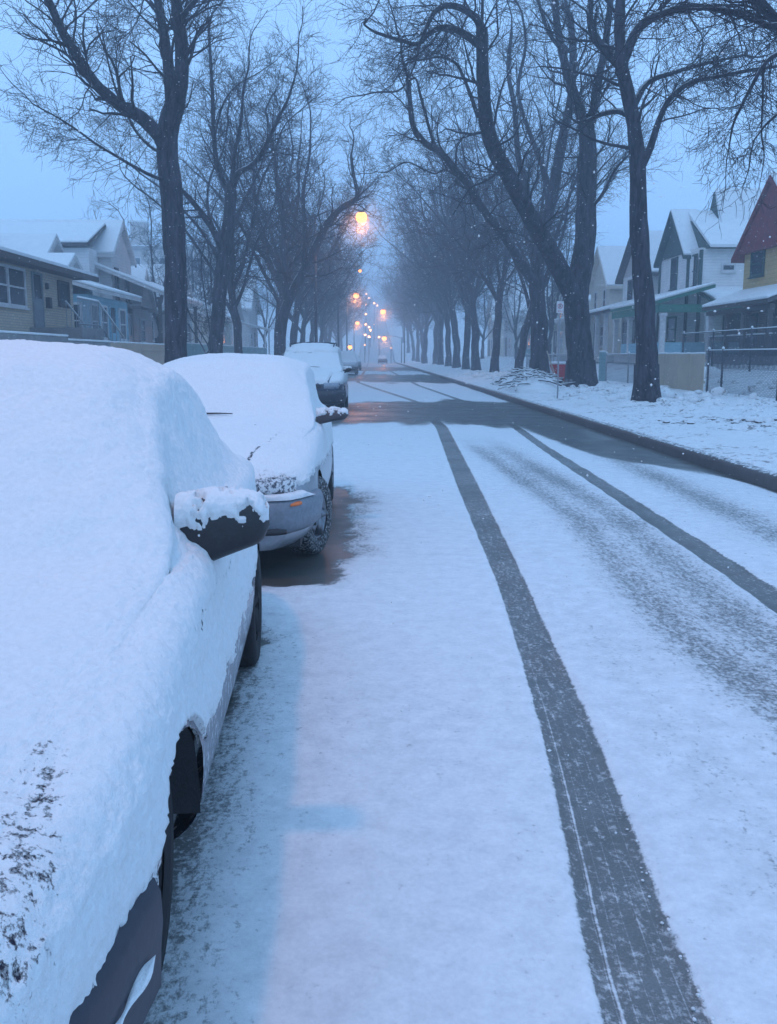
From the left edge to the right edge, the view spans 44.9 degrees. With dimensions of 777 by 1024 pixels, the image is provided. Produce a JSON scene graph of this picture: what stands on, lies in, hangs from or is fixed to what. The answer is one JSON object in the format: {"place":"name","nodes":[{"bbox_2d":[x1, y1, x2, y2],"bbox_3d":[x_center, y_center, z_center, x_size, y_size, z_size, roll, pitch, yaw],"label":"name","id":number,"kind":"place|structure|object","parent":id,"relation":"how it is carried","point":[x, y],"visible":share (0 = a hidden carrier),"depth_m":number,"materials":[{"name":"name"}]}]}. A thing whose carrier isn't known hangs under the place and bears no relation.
{"place":"outdoors","nodes":[
{"label":"outdoors","id":0,"kind":"place"},
{"bbox_2d":[257,309,365,354],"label":"verge","id":1,"kind":"structure","parent":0,"point":[307,336],"depth_m":245.98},
{"bbox_2d":[0,233,64,252],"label":"house","id":2,"kind":"structure","parent":1,"relation":"on","point":[32,243],"depth_m":38.84,"materials":[{"name":"white glass"}]},
{"bbox_2d":[0,330,110,346],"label":"retaining wall","id":3,"kind":"structure","parent":1,"relation":"on","point":[33,336],"depth_m":24.09,"materials":[{"name":"concrete"}]},
{"bbox_2d":[0,246,124,340],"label":"house","id":4,"kind":"structure","parent":1,"relation":"on","point":[49,281],"depth_m":29.34,"materials":[{"name":"beige brick"}]},
{"bbox_2d":[0,263,29,309],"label":"window","id":5,"kind":"structure","parent":4,"relation":"in","point":[17,281],"depth_m":27.77,"materials":[{"name":"white glass"}]},
{"bbox_2d":[30,271,44,326],"bbox_3d":[-11.096,-6.693,29.742,0.060,1.750,0.890,0,9,-1],"label":"door","id":6,"kind":"structure","parent":4,"relation":"in","point":[36,278],"depth_m":29.72,"materials":[{"name":"grey wood"}]},
{"bbox_2d":[57,280,72,307],"bbox_3d":[-11.111,-7.467,32.223,0.120,0.880,1.240,0,9,-1],"label":"window","id":7,"kind":"structure","parent":4,"relation":"in","point":[63,288],"depth_m":32.12,"materials":[{"name":"grey glass"}]},
{"bbox_2d":[0,219,136,336],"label":"house","id":8,"kind":"structure","parent":1,"relation":"on","point":[106,232],"depth_m":46.24,"materials":[{"name":"white glass"}]},
{"bbox_2d":[26,253,141,341],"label":"house","id":9,"kind":"structure","parent":1,"relation":"on","point":[117,311],"depth_m":38.21,"materials":[{"name":"white glass"}]},
{"bbox_2d":[99,305,108,339],"bbox_3d":[-11.543,-7.700,38.159,0.060,1.380,0.980,0,9,-1],"label":"window","id":10,"kind":"structure","parent":9,"relation":"in","point":[106,329],"depth_m":38.21,"materials":[{"name":"grey glass"}]},
{"bbox_2d":[108,305,117,340],"bbox_3d":[-11.565,-7.609,39.493,0.060,2.060,0.940,0,9,-1],"label":"door","id":11,"kind":"structure","parent":9,"relation":"in","point":[112,309],"depth_m":39.42,"materials":[{"name":"blue glass"}]},
{"bbox_2d":[118,308,128,341],"bbox_3d":[-11.562,-8.145,40.975,0.120,1.430,1.140,0,9,-1],"label":"window","id":12,"kind":"structure","parent":9,"relation":"in","point":[121,312],"depth_m":40.97,"materials":[{"name":"grey glass"}]},
{"bbox_2d":[108,340,140,353],"bbox_3d":[-9.057,-5.227,32.279,0.084,1.261,4.300,0,9,-1],"label":"plank fence","id":13,"kind":"object","parent":1,"relation":"on","point":[133,347],"visible":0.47,"depth_m":32.59,"materials":[{"name":"grey wood"}]},
{"bbox_2d":[0,0,262,363],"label":"street tree","id":14,"kind":"object","parent":1,"relation":"on","point":[170,117],"visible":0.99,"depth_m":23.76,"materials":[{"name":"brown plant"}]},
{"bbox_2d":[95,262,202,343],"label":"house","id":15,"kind":"structure","parent":1,"relation":"on","point":[139,278],"depth_m":50.99,"materials":[{"name":"concrete"}]},
{"bbox_2d":[128,313,132,341],"bbox_3d":[-13.641,-9.417,49.548,0.060,2.110,1.040,0,9,-1],"label":"door","id":16,"kind":"structure","parent":15,"relation":"in","point":[130,325],"depth_m":49.71,"materials":[{"name":"blue wood"}]},
{"bbox_2d":[139,318,146,342],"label":"window","id":17,"kind":"structure","parent":15,"relation":"in","point":[141,322],"depth_m":52.30,"materials":[{"name":"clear glass"}]},
{"bbox_2d":[81,162,220,342],"bbox_3d":[-13.818,-14.993,56.410,3.840,11.466,12.869,4,10,24],"label":"street tree","id":18,"kind":"object","parent":1,"relation":"on","point":[152,277],"visible":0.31,"depth_m":55.68,"materials":[{"name":"brown plant"}]},
{"bbox_2d":[140,342,164,364],"bbox_3d":[-9.137,-6.000,36.914,0.083,1.258,4.900,0,9,-1],"label":"plank fence","id":19,"kind":"object","parent":1,"relation":"on","point":[155,352],"visible":0.52,"depth_m":36.64,"materials":[{"name":"grey wood"}]},
{"bbox_2d":[131,264,210,343],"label":"house","id":20,"kind":"structure","parent":1,"relation":"on","point":[155,332],"depth_m":58.37,"materials":[{"name":"grey glass"}]},
{"bbox_2d":[129,220,215,277],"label":"apartment building","id":21,"kind":"structure","parent":1,"relation":"on","point":[137,250],"depth_m":116.00,"materials":[{"name":"paint"}]},
{"bbox_2d":[129,200,246,311],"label":"street tree","id":22,"kind":"object","parent":1,"relation":"on","point":[157,260],"visible":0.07,"depth_m":78.97,"materials":[{"name":"brown plant"}]},
{"bbox_2d":[129,179,280,305],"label":"street tree","id":23,"kind":"object","parent":1,"relation":"on","point":[193,278],"visible":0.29,"depth_m":70.05,"materials":[{"name":"brown plant"}]},
{"bbox_2d":[81,44,335,353],"bbox_3d":[-6.769,-13.307,43.253,11.595,14.894,9.966,2,10,13],"label":"street tree","id":24,"kind":"object","parent":1,"relation":"on","point":[233,302],"visible":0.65,"depth_m":42.37,"materials":[{"name":"brown plant"}]},
{"bbox_2d":[187,342,233,356],"bbox_3d":[-9.479,-8.404,50.652,0.084,1.301,17.000,0,9,-1],"label":"plank fence","id":25,"kind":"object","parent":1,"relation":"on","point":[196,347],"visible":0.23,"depth_m":46.74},
{"bbox_2d":[155,221,268,353],"bbox_3d":[-8.954,-10.108,44.986,4.940,7.640,5.906,4,10,23],"label":"street tree","id":26,"kind":"object","parent":1,"relation":"on","point":[208,321],"visible":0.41,"depth_m":44.43,"materials":[{"name":"brown plant"}]},
{"bbox_2d":[192,295,241,344],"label":"house","id":27,"kind":"structure","parent":1,"relation":"on","point":[206,337],"depth_m":65.72,"materials":[{"name":"grey glass"}]},
{"bbox_2d":[191,284,255,346],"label":"house","id":28,"kind":"structure","parent":1,"relation":"on","point":[229,331],"depth_m":79.37,"materials":[{"name":"paint"}]},
{"bbox_2d":[190,278,270,353],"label":"house","id":29,"kind":"structure","parent":1,"relation":"on","point":[250,314],"depth_m":91.79,"materials":[{"name":"grey glass"}]},
{"bbox_2d":[136,0,344,353],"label":"street tree","id":30,"kind":"object","parent":1,"relation":"on","point":[224,241],"visible":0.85,"depth_m":33.95,"materials":[{"name":"brown plant"}]},
{"bbox_2d":[143,47,355,336],"bbox_3d":[-7.837,-17.708,56.405,11.882,19.300,15.874,0,9,-1],"label":"street tree","id":31,"kind":"object","parent":1,"relation":"on","point":[279,299],"visible":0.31,"depth_m":56.44,"materials":[{"name":"brown plant"}]},
{"bbox_2d":[242,346,266,353],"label":"plank fence","id":32,"kind":"object","parent":1,"relation":"on","point":[253,350],"visible":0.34,"depth_m":68.59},
{"bbox_2d":[242,260,275,347],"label":"street tree","id":33,"kind":"object","parent":1,"relation":"on","point":[264,321],"visible":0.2,"depth_m":95.78,"materials":[{"name":"brown plant"}]},
{"bbox_2d":[212,44,383,355],"bbox_3d":[-4.693,-15.475,48.717,8.970,17.552,6.762,7,12,38],"label":"street tree","id":34,"kind":"object","parent":1,"relation":"on","point":[308,258],"visible":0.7,"depth_m":48.13,"materials":[{"name":"brown plant"}]},
{"bbox_2d":[217,198,385,341],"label":"street tree","id":35,"kind":"object","parent":1,"relation":"on","point":[305,317],"visible":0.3,"depth_m":80.11,"materials":[{"name":"brown plant"}]},
{"bbox_2d":[202,121,401,344],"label":"street tree","id":36,"kind":"object","parent":1,"relation":"on","point":[300,299],"visible":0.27,"depth_m":68.15,"materials":[{"name":"brown plant"}]},
{"bbox_2d":[273,196,379,341],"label":"street tree","id":37,"kind":"object","parent":1,"relation":"on","point":[311,338],"visible":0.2,"depth_m":90.38,"materials":[{"name":"brown plant"}]},
{"bbox_2d":[313,208,366,341],"bbox_3d":[-2.641,-11.896,51.708,2.945,9.310,0.620,0,9,-1],"label":"street lamp","id":38,"kind":"object","parent":1,"relation":"on","point":[315,294],"visible":0.66,"depth_m":51.51,"materials":[{"name":"metal"}]},
{"bbox_2d":[309,272,370,345],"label":"street tree","id":39,"kind":"object","parent":1,"relation":"on","point":[340,322],"visible":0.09,"depth_m":152.96,"materials":[{"name":"brown plant"}]},
{"bbox_2d":[302,240,380,342],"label":"street tree","id":40,"kind":"object","parent":1,"relation":"on","point":[331,325],"visible":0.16,"depth_m":134.75,"materials":[{"name":"brown plant"}]},
{"bbox_2d":[309,285,374,347],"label":"street tree","id":41,"kind":"object","parent":1,"relation":"on","point":[341,332],"visible":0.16,"depth_m":175.18,"materials":[{"name":"brown plant"}]},
{"bbox_2d":[303,215,383,341],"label":"street tree","id":42,"kind":"object","parent":1,"relation":"on","point":[325,318],"visible":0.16,"depth_m":103.86,"materials":[{"name":"brown plant"}]},
{"bbox_2d":[304,221,382,341],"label":"street tree","id":43,"kind":"object","parent":1,"relation":"on","point":[325,336],"visible":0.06,"depth_m":119.60,"materials":[{"name":"brown plant"}]},
{"bbox_2d":[337,265,361,346],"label":"street lamp","id":44,"kind":"object","parent":1,"relation":"on","point":[360,270],"visible":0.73,"depth_m":86.04,"materials":[{"name":"metal"}]},
{"bbox_2d":[336,279,385,350],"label":"street tree","id":45,"kind":"object","parent":1,"relation":"on","point":[341,344],"visible":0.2,"depth_m":199.85,"materials":[{"name":"brown plant"}]},
{"bbox_2d":[0,0,776,833],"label":"falling snow","id":46,"kind":"structure","parent":0,"point":[422,236],"depth_m":23.29,"materials":[{"name":"snow"}]},
{"bbox_2d":[0,0,776,312],"label":"sky","id":47,"kind":"structure","parent":0,"point":[59,202],"materials":[{"name":"blue"}]},
{"bbox_2d":[343,312,470,360],"bbox_3d":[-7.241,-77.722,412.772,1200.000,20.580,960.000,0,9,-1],"label":"ground","id":48,"kind":"structure","parent":0,"point":[351,339],"depth_m":240.83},
{"bbox_2d":[258,279,550,316],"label":"wood","id":49,"kind":"object","parent":48,"relation":"on","point":[271,299],"visible":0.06,"depth_m":354.89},
{"bbox_2d":[384,317,776,491],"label":"kerb","id":50,"kind":"structure","parent":48,"relation":"on","point":[755,475],"depth_m":15.09,"materials":[{"name":"stone"}]},
{"bbox_2d":[143,313,776,1023],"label":"road","id":51,"kind":"structure","parent":0,"point":[353,845],"depth_m":3.59,"materials":[{"name":"snow"}]},
{"bbox_2d":[0,339,269,1023],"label":"parked car","id":52,"kind":"object","parent":51,"relation":"on","point":[134,515],"visible":1,"depth_m":2.30,"materials":[{"name":"paint"}]},
{"bbox_2d":[163,353,347,553],"bbox_3d":[-1.393,-0.642,8.327,2.086,1.520,4.587,0,9,-1],"label":"parked car","id":53,"kind":"object","parent":51,"relation":"on","point":[284,446],"visible":0.58,"depth_m":7.46,"materials":[{"name":"silver metal"}]},
{"bbox_2d":[284,342,351,407],"bbox_3d":[-2.067,-3.705,25.635,2.170,1.852,4.994,0,9,-1],"label":"parked minivan","id":54,"kind":"object","parent":51,"relation":"on","point":[323,360],"visible":0.6,"depth_m":24.60,"materials":[{"name":"white paint"}]},
{"bbox_2d":[341,351,357,374],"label":"parked car","id":55,"kind":"object","parent":51,"relation":"on","point":[350,359],"visible":0.56,"depth_m":71.96,"materials":[{"name":"paint"}]},
{"bbox_2d":[591,742,714,1023],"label":"snow clumps","id":56,"kind":"object","parent":51,"relation":"on","point":[711,1018],"visible":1,"depth_m":2.23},
{"bbox_2d":[384,310,776,471],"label":"verge","id":57,"kind":"structure","parent":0,"point":[745,441],"depth_m":22.18,"materials":[{"name":"snow"}]},
{"bbox_2d":[357,253,409,352],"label":"street tree","id":58,"kind":"object","parent":57,"relation":"on","point":[408,346],"visible":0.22,"depth_m":202.49,"materials":[{"name":"brown plant"}]},
{"bbox_2d":[363,262,428,360],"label":"street tree","id":59,"kind":"object","parent":57,"relation":"on","point":[408,325],"visible":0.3,"depth_m":180.71,"materials":[{"name":"brown plant"}]},
{"bbox_2d":[369,245,433,362],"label":"street tree","id":60,"kind":"object","parent":57,"relation":"on","point":[420,324],"visible":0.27,"depth_m":148.20,"materials":[{"name":"brown plant"}]},
{"bbox_2d":[381,238,433,361],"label":"street tree","id":61,"kind":"object","parent":57,"relation":"on","point":[417,344],"visible":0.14,"depth_m":162.93,"materials":[{"name":"brown plant"}]},
{"bbox_2d":[352,156,490,365],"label":"street tree","id":62,"kind":"object","parent":57,"relation":"on","point":[446,318],"visible":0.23,"depth_m":98.84,"materials":[{"name":"brown plant"}]},
{"bbox_2d":[341,135,508,367],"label":"street tree","id":63,"kind":"object","parent":57,"relation":"on","point":[451,300],"visible":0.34,"depth_m":87.97,"materials":[{"name":"brown plant"}]},
{"bbox_2d":[369,180,497,364],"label":"street tree","id":64,"kind":"object","parent":57,"relation":"on","point":[440,321],"visible":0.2,"depth_m":109.52,"materials":[{"name":"brown plant"}]},
{"bbox_2d":[381,197,490,363],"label":"street tree","id":65,"kind":"object","parent":57,"relation":"on","point":[425,347],"visible":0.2,"depth_m":134.24,"materials":[{"name":"brown plant"}]},
{"bbox_2d":[383,192,517,363],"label":"street tree","id":66,"kind":"object","parent":57,"relation":"on","point":[435,340],"visible":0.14,"depth_m":122.03,"materials":[{"name":"brown plant"}]},
{"bbox_2d":[305,0,619,375],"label":"street tree","id":67,"kind":"object","parent":57,"relation":"on","point":[533,275],"visible":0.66,"depth_m":42.43,"materials":[{"name":"brown plant"}]},
{"bbox_2d":[378,53,560,370],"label":"street tree","id":68,"kind":"object","parent":57,"relation":"on","point":[470,296],"visible":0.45,"depth_m":71.31,"materials":[{"name":"brown plant"}]},
{"bbox_2d":[371,127,567,369],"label":"street tree","id":69,"kind":"object","parent":57,"relation":"on","point":[466,349],"visible":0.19,"depth_m":78.13,"materials":[{"name":"brown plant"}]},
{"bbox_2d":[450,259,514,358],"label":"street tree","id":70,"kind":"object","parent":57,"relation":"on","point":[485,317],"visible":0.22,"depth_m":109.89,"materials":[{"name":"brown plant"}]},
{"bbox_2d":[486,293,504,355],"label":"house","id":71,"kind":"structure","parent":57,"relation":"on","point":[489,343],"depth_m":121.04,"materials":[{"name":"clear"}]},
{"bbox_2d":[315,0,682,386],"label":"street tree","id":72,"kind":"object","parent":57,"relation":"on","point":[580,367],"visible":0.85,"depth_m":31.73,"materials":[{"name":"brown plant"}]},
{"bbox_2d":[377,56,654,371],"bbox_3d":[8.023,-18.768,61.222,17.521,19.726,9.756,4,10,21],"label":"street tree","id":73,"kind":"object","parent":57,"relation":"on","point":[494,360],"visible":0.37,"depth_m":60.47,"materials":[{"name":"brown plant"}]},
{"bbox_2d":[492,266,545,358],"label":"street tree","id":74,"kind":"object","parent":57,"relation":"on","point":[515,322],"visible":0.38,"depth_m":90.49,"materials":[{"name":"brown plant"}]},
{"bbox_2d":[502,284,551,356],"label":"house","id":75,"kind":"structure","parent":57,"relation":"on","point":[509,349],"depth_m":104.91,"materials":[{"name":"grey glass"}]},
{"bbox_2d":[488,367,574,393],"bbox_3d":[5.312,-4.997,35.256,2.766,0.900,6.200,0,9,-1],"label":"brush pile","id":76,"kind":"object","parent":57,"relation":"on","point":[531,381],"visible":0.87,"depth_m":33.60,"materials":[{"name":"snow"}]},
{"bbox_2d":[518,312,551,356],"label":"house","id":77,"kind":"structure","parent":57,"relation":"on","point":[528,349],"depth_m":92.35,"materials":[{"name":"grey glass"}]},
{"bbox_2d":[507,192,574,360],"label":"street tree","id":78,"kind":"object","parent":57,"relation":"on","point":[551,315],"visible":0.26,"depth_m":67.65,"materials":[{"name":"brown plant"}]},
{"bbox_2d":[526,352,566,373],"bbox_3d":[8.861,-8.005,51.039,0.083,1.320,17.012,0,9,-1],"label":"chain link fence","id":79,"kind":"object","parent":57,"relation":"on","point":[551,359],"visible":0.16,"depth_m":50.78,"materials":[{"name":"metal"}]},
{"bbox_2d":[546,351,565,383],"bbox_3d":[7.022,-5.894,38.389,1.361,1.384,0.443,-1,10,-9],"label":"wheelbarrow","id":80,"kind":"object","parent":57,"relation":"on","point":[553,365],"visible":0.34,"depth_m":38.29,"materials":[{"name":"red paint"}]},
{"bbox_2d":[445,16,674,372],"bbox_3d":[9.773,-15.848,50.072,13.567,17.618,12.479,0,9,-1],"label":"street tree","id":81,"kind":"object","parent":57,"relation":"on","point":[519,358],"visible":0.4,"depth_m":51.43,"materials":[{"name":"brown plant"}]},
{"bbox_2d":[556,299,563,397],"bbox_3d":[5.126,-4.843,28.273,0.216,3.050,0.040,0,9,-1],"label":"parking sign","id":82,"kind":"object","parent":57,"relation":"on","point":[560,307],"visible":0.97,"depth_m":28.15,"materials":[{"name":"metal"}]},
{"bbox_2d":[457,369,668,392],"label":"dirt clods","id":83,"kind":"object","parent":57,"relation":"on","point":[493,375],"visible":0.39,"depth_m":54.06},
{"bbox_2d":[550,282,590,356],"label":"house","id":84,"kind":"structure","parent":57,"relation":"on","point":[562,337],"depth_m":77.20,"materials":[{"name":"grey glass"}]},
{"bbox_2d":[554,246,625,360],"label":"house","id":85,"kind":"structure","parent":57,"relation":"on","point":[607,260],"depth_m":60.63,"materials":[{"name":"white glass"}]},
{"bbox_2d":[598,351,606,380],"bbox_3d":[9.057,-6.194,39.785,0.260,1.260,0.360,0,9,-1],"label":"fence post","id":86,"kind":"object","parent":57,"relation":"on","point":[602,363],"visible":0.9,"depth_m":39.65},
{"bbox_2d":[605,352,635,382],"bbox_3d":[9.124,-5.482,35.951,0.083,1.320,6.612,0,9,-1],"label":"chain link fence","id":87,"kind":"object","parent":57,"relation":"on","point":[623,372],"visible":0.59,"depth_m":36.79,"materials":[{"name":"metal"}]},
{"bbox_2d":[589,230,663,361],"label":"house","id":88,"kind":"structure","parent":57,"relation":"on","point":[623,277],"depth_m":53.13,"materials":[{"name":"white wood"}]},
{"bbox_2d":[620,320,627,346],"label":"window","id":89,"kind":"structure","parent":88,"relation":"in","point":[624,323],"depth_m":55.73,"materials":[{"name":"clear glass"}]},
{"bbox_2d":[498,0,776,402],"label":"street tree","id":90,"kind":"object","parent":57,"relation":"on","point":[644,304],"visible":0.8,"depth_m":23.48,"materials":[{"name":"brown plant"}]},
{"bbox_2d":[522,398,765,465],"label":"dirt clods","id":91,"kind":"object","parent":57,"relation":"on","point":[667,435],"visible":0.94,"depth_m":14.10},
{"bbox_2d":[558,384,768,405],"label":"snow clumps","id":92,"kind":"object","parent":57,"relation":"on","point":[623,391],"visible":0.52,"depth_m":27.05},
{"bbox_2d":[658,352,677,388],"bbox_3d":[9.214,-4.708,31.316,0.084,1.222,2.602,0,9,-1],"label":"plank fence","id":93,"kind":"object","parent":57,"relation":"on","point":[667,361],"visible":0.61,"depth_m":30.87,"materials":[{"name":"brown wood"}]},
{"bbox_2d":[592,0,776,235],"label":"street tree","id":94,"kind":"object","parent":57,"relation":"on","point":[766,10],"visible":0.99,"depth_m":13.47,"materials":[{"name":"brown plant"}]},
{"bbox_2d":[610,188,762,362],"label":"house","id":95,"kind":"structure","parent":57,"relation":"on","point":[684,303],"depth_m":44.56,"materials":[{"name":"wood"}]},
{"bbox_2d":[666,316,676,341],"bbox_3d":[14.147,-9.126,46.989,0.060,1.280,1.380,0,9,-1],"label":"window","id":96,"kind":"structure","parent":95,"relation":"in","point":[671,321],"depth_m":46.98,"materials":[{"name":"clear glass"}]},
{"bbox_2d":[668,257,678,290],"bbox_3d":[14.117,-11.789,46.543,0.120,1.580,1.040,0,9,-1],"label":"window","id":97,"kind":"structure","parent":95,"relation":"in","point":[674,261],"depth_m":46.49,"materials":[{"name":"grey glass"}]},
{"bbox_2d":[691,253,697,286],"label":"window","id":98,"kind":"structure","parent":95,"relation":"in","point":[695,256],"depth_m":43.82,"materials":[{"name":"grey glass"}]},
{"bbox_2d":[720,263,736,272],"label":"window","id":99,"kind":"structure","parent":95,"relation":"in","point":[729,267],"depth_m":43.57,"materials":[{"name":"white glass"}]},
{"bbox_2d":[722,313,740,341],"bbox_3d":[16.129,-8.351,44.081,0.940,2.010,0.060,0,9,-1],"label":"window","id":100,"kind":"structure","parent":95,"relation":"in","point":[735,324],"depth_m":44.01,"materials":[{"name":"grey glass"}]},
{"bbox_2d":[676,352,705,390],"bbox_3d":[9.258,-4.287,28.802,0.083,1.221,2.401,0,9,-1],"label":"plank fence","id":101,"kind":"object","parent":57,"relation":"on","point":[690,367],"visible":0.81,"depth_m":28.70,"materials":[{"name":"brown wood"}]},
{"bbox_2d":[681,326,776,371],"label":"chain link fence","id":102,"kind":"object","parent":57,"relation":"on","point":[752,329],"visible":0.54,"depth_m":32.21,"materials":[{"name":"metal"}]},
{"bbox_2d":[702,172,776,365],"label":"house","id":103,"kind":"structure","parent":57,"relation":"on","point":[757,295],"depth_m":35.52,"materials":[{"name":"red"}]},
{"bbox_2d":[749,313,758,342],"bbox_3d":[14.272,-7.230,37.016,0.120,1.130,1.140,0,9,-1],"label":"window","id":104,"kind":"structure","parent":103,"relation":"in","point":[754,317],"depth_m":36.73,"materials":[{"name":"grey glass"}]},
{"bbox_2d":[748,250,765,278],"bbox_3d":[14.295,-9.622,36.464,0.120,1.030,1.340,0,9,-1],"label":"window","id":105,"kind":"structure","parent":103,"relation":"in","point":[757,269],"depth_m":36.48,"materials":[{"name":"grey glass"}]},
{"bbox_2d":[768,301,776,355],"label":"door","id":106,"kind":"structure","parent":103,"relation":"in","point":[774,323],"depth_m":34.84,"materials":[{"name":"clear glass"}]},
{"bbox_2d":[705,346,776,400],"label":"chain link fence","id":107,"kind":"object","parent":57,"relation":"on","point":[708,360],"visible":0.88,"depth_m":24.86,"materials":[{"name":"metal"}]},
{"bbox_2d":[707,415,776,426],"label":"dirt clods","id":108,"kind":"object","parent":57,"relation":"on","point":[758,419],"visible":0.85,"depth_m":17.51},
{"bbox_2d":[711,377,776,398],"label":"snow clumps","id":109,"kind":"object","parent":57,"relation":"on","point":[719,390],"visible":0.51,"depth_m":25.60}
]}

